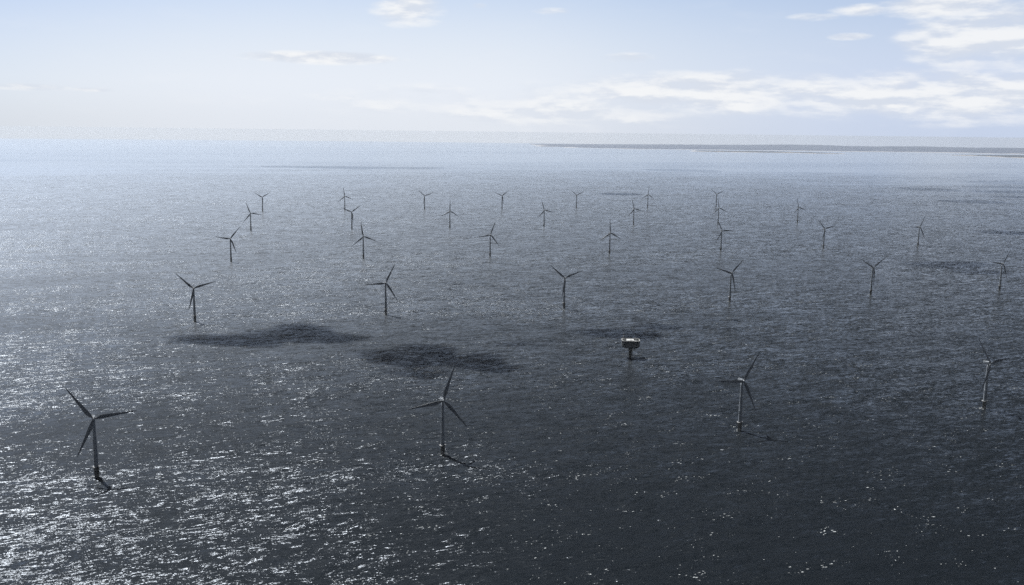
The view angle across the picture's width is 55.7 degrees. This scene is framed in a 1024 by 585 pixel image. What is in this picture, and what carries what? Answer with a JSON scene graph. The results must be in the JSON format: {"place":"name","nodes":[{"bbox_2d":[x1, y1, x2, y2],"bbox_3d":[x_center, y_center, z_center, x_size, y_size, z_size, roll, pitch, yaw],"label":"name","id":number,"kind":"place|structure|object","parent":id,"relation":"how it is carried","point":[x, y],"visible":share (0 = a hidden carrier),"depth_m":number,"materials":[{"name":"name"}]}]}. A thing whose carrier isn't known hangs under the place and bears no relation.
{"place":"outdoors","nodes":[
{"label":"outdoors","id":0,"kind":"place"},
{"bbox_2d":[0,138,1023,584],"bbox_3d":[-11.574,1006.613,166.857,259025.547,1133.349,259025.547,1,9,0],"label":"sea","id":1,"kind":"structure","parent":0,"point":[274,430],"depth_m":1908.13,"materials":[{"name":"liquid"}]},
{"bbox_2d":[65,388,136,477],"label":"wind turbine","id":2,"kind":"object","parent":1,"relation":"in","point":[92,428],"visible":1,"depth_m":1262.52,"materials":[{"name":"metal"}]},
{"bbox_2d":[176,274,215,321],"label":"wind turbine","id":3,"kind":"object","parent":1,"relation":"in","point":[193,298],"visible":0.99,"depth_m":2297.62,"materials":[{"name":"metal"}]},
{"bbox_2d":[214,227,239,261],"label":"wind turbine","id":4,"kind":"object","parent":1,"relation":"in","point":[231,241],"visible":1,"depth_m":3343.58,"materials":[{"name":"metal"}]},
{"bbox_2d":[244,204,260,230],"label":"wind turbine","id":5,"kind":"object","parent":1,"relation":"in","point":[250,217],"visible":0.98,"depth_m":4370.10,"materials":[{"name":"metal"}]},
{"bbox_2d":[338,188,350,209],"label":"wind turbine","id":6,"kind":"object","parent":1,"relation":"in","point":[344,199],"visible":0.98,"depth_m":5574.55,"materials":[{"name":"metal"}]},
{"bbox_2d":[341,205,360,228],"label":"wind turbine","id":7,"kind":"object","parent":1,"relation":"in","point":[351,215],"visible":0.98,"depth_m":4494.95,"materials":[{"name":"metal"}]},
{"bbox_2d":[352,225,374,258],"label":"wind turbine","id":8,"kind":"object","parent":1,"relation":"in","point":[363,236],"visible":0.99,"depth_m":3462.81,"materials":[{"name":"metal"}]},
{"bbox_2d":[364,265,396,314],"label":"wind turbine","id":9,"kind":"object","parent":1,"relation":"in","point":[390,289],"visible":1,"depth_m":2410.49,"materials":[{"name":"metal"}]},
{"bbox_2d":[407,365,466,454],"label":"wind turbine","id":10,"kind":"object","parent":1,"relation":"in","point":[442,445],"visible":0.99,"depth_m":1365.16,"materials":[{"name":"metal"}]},
{"bbox_2d":[442,208,458,227],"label":"wind turbine","id":11,"kind":"object","parent":1,"relation":"in","point":[449,216],"visible":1,"depth_m":4612.04,"materials":[{"name":"metal"}]},
{"bbox_2d":[480,223,497,256],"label":"wind turbine","id":12,"kind":"object","parent":1,"relation":"in","point":[490,235],"visible":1,"depth_m":3565.94,"materials":[{"name":"metal"}]},
{"bbox_2d":[540,202,553,226],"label":"wind turbine","id":13,"kind":"object","parent":1,"relation":"in","point":[544,210],"visible":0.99,"depth_m":4735.23,"materials":[{"name":"metal"}]},
{"bbox_2d":[550,265,580,307],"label":"wind turbine","id":14,"kind":"object","parent":1,"relation":"in","point":[563,292],"visible":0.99,"depth_m":2526.06,"materials":[{"name":"metal"}]},
{"bbox_2d":[601,225,620,253],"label":"wind turbine","id":15,"kind":"object","parent":1,"relation":"in","point":[609,237],"visible":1,"depth_m":3682.68,"materials":[{"name":"metal"}]},
{"bbox_2d":[621,338,639,357],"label":"substation platform","id":16,"kind":"structure","parent":1,"relation":"on","point":[630,344],"depth_m":1975.15,"materials":[{"name":"metal"}]},
{"bbox_2d":[628,200,640,224],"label":"wind turbine","id":17,"kind":"object","parent":1,"relation":"in","point":[633,212],"visible":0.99,"depth_m":4887.44,"materials":[{"name":"metal"}]},
{"bbox_2d":[713,201,726,223],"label":"wind turbine","id":18,"kind":"object","parent":1,"relation":"in","point":[718,212],"visible":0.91,"depth_m":5001.44,"materials":[{"name":"metal"}]},
{"bbox_2d":[717,219,729,250],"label":"wind turbine","id":19,"kind":"object","parent":1,"relation":"in","point":[721,230],"visible":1,"depth_m":3825.82,"materials":[{"name":"metal"}]},
{"bbox_2d":[717,259,743,301],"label":"wind turbine","id":20,"kind":"object","parent":1,"relation":"in","point":[731,277],"visible":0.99,"depth_m":2656.13,"materials":[{"name":"metal"}]},
{"bbox_2d":[716,352,759,431],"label":"wind turbine","id":21,"kind":"object","parent":1,"relation":"in","point":[739,421],"visible":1,"depth_m":1492.95,"materials":[{"name":"metal"}]},
{"bbox_2d":[819,221,833,247],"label":"wind turbine","id":22,"kind":"object","parent":1,"relation":"in","point":[823,238],"visible":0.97,"depth_m":3946.82,"materials":[{"name":"metal"}]},
{"bbox_2d":[861,257,885,294],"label":"wind turbine","id":23,"kind":"object","parent":1,"relation":"in","point":[873,271],"visible":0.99,"depth_m":2798.01,"materials":[{"name":"metal"}]},
{"bbox_2d":[916,217,924,245],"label":"wind turbine","id":24,"kind":"object","parent":1,"relation":"in","point":[919,227],"visible":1,"depth_m":4079.91,"materials":[{"name":"metal"}]},
{"bbox_2d":[979,340,1008,408],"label":"wind turbine","id":25,"kind":"object","parent":1,"relation":"in","point":[984,400],"visible":1,"depth_m":1632.01,"materials":[{"name":"metal"}]},
{"bbox_2d":[993,252,1009,289],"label":"wind turbine","id":26,"kind":"object","parent":1,"relation":"in","point":[1000,285],"visible":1,"depth_m":2916.36,"materials":[{"name":"metal"}]},
{"bbox_2d":[0,0,1023,147],"label":"sky","id":27,"kind":"structure","parent":0,"point":[930,73],"materials":[{"name":"blue"}]},
{"bbox_2d":[698,150,842,153],"bbox_3d":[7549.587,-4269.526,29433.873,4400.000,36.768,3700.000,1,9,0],"label":"spit","id":28,"kind":"structure","parent":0,"point":[768,152],"depth_m":28894.01,"materials":[{"name":"grey"}]},
{"bbox_2d":[531,144,1023,153],"bbox_3d":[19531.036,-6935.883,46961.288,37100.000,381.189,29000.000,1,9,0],"label":"coast","id":29,"kind":"structure","parent":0,"point":[927,149],"depth_m":38013.66},
{"bbox_2d":[958,155,1023,157],"bbox_3d":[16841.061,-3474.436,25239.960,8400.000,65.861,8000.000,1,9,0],"label":"headland","id":30,"kind":"structure","parent":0,"point":[1015,156],"depth_m":27353.17,"materials":[{"name":"grey"}]}
]}

